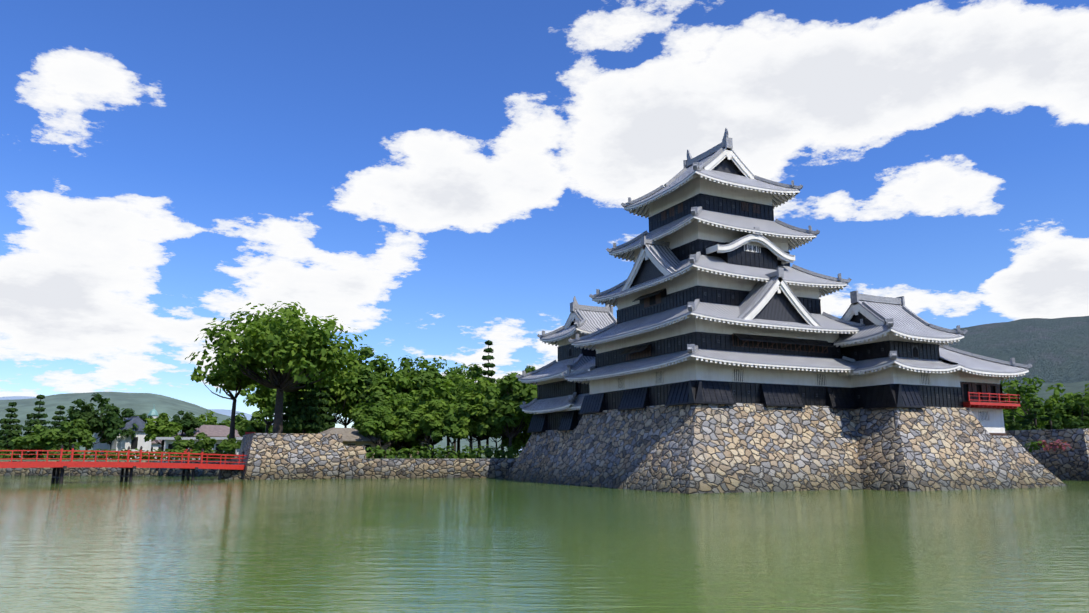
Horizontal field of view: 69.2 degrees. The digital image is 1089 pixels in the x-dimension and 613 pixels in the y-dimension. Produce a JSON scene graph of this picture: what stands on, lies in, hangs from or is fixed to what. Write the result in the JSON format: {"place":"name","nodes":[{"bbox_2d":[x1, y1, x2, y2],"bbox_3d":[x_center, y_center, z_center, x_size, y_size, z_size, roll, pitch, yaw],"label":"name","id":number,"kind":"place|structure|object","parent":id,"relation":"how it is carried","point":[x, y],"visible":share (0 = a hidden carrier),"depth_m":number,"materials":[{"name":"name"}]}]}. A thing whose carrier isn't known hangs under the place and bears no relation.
{"place":"outdoors","nodes":[
{"label":"outdoors","id":0,"kind":"place"},
{"bbox_2d":[92,408,427,459],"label":"town buildings","id":1,"kind":"structure","parent":0,"point":[350,436],"depth_m":146.72,"materials":[{"name":"white"}]},
{"bbox_2d":[0,476,1088,612],"bbox_3d":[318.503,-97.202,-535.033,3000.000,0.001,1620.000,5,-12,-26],"label":"moat water","id":2,"kind":"structure","parent":0,"point":[137,544],"depth_m":24.52,"materials":[{"name":"green liquid"}]},
{"bbox_2d":[0,444,246,483],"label":"red bridge","id":3,"kind":"structure","parent":2,"relation":"in","point":[63,465],"depth_m":82.92,"materials":[{"name":"paint"}]},
{"bbox_2d":[503,403,1066,493],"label":"stone base","id":4,"kind":"object","parent":2,"relation":"in","point":[711,448],"visible":0.96,"depth_m":66.86,"materials":[{"name":"grey stone"}]},
{"bbox_2d":[516,296,616,432],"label":"castle turret","id":5,"kind":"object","parent":4,"relation":"on","point":[556,404],"visible":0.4,"depth_m":91.88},
{"bbox_2d":[562,128,864,413],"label":"castle keep","id":6,"kind":"structure","parent":4,"relation":"on","point":[714,296],"depth_m":72.28,"materials":[{"name":"black wood"}]},
{"bbox_2d":[833,290,967,408],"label":"castle turret","id":7,"kind":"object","parent":4,"relation":"on","point":[891,347],"visible":0.88,"depth_m":70.83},
{"bbox_2d":[939,345,1032,435],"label":"moon-viewing pavilion","id":8,"kind":"structure","parent":4,"relation":"on","point":[981,376],"depth_m":74.12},
{"bbox_2d":[0,428,1088,480],"bbox_3d":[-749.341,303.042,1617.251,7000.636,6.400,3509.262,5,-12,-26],"label":"stone wall","id":9,"kind":"structure","parent":0,"point":[279,456],"depth_m":93.86,"materials":[{"name":"stone"}]},
{"bbox_2d":[0,316,1088,453],"bbox_3d":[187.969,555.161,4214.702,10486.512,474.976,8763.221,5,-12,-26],"label":"mountains","id":10,"kind":"structure","parent":0,"point":[1054,351],"depth_m":2549.87,"materials":[{"name":"green plant"}]},
{"bbox_2d":[0,0,1088,427],"label":"sky","id":11,"kind":"structure","parent":0,"point":[444,179],"materials":[{"name":"blue"}]}
]}

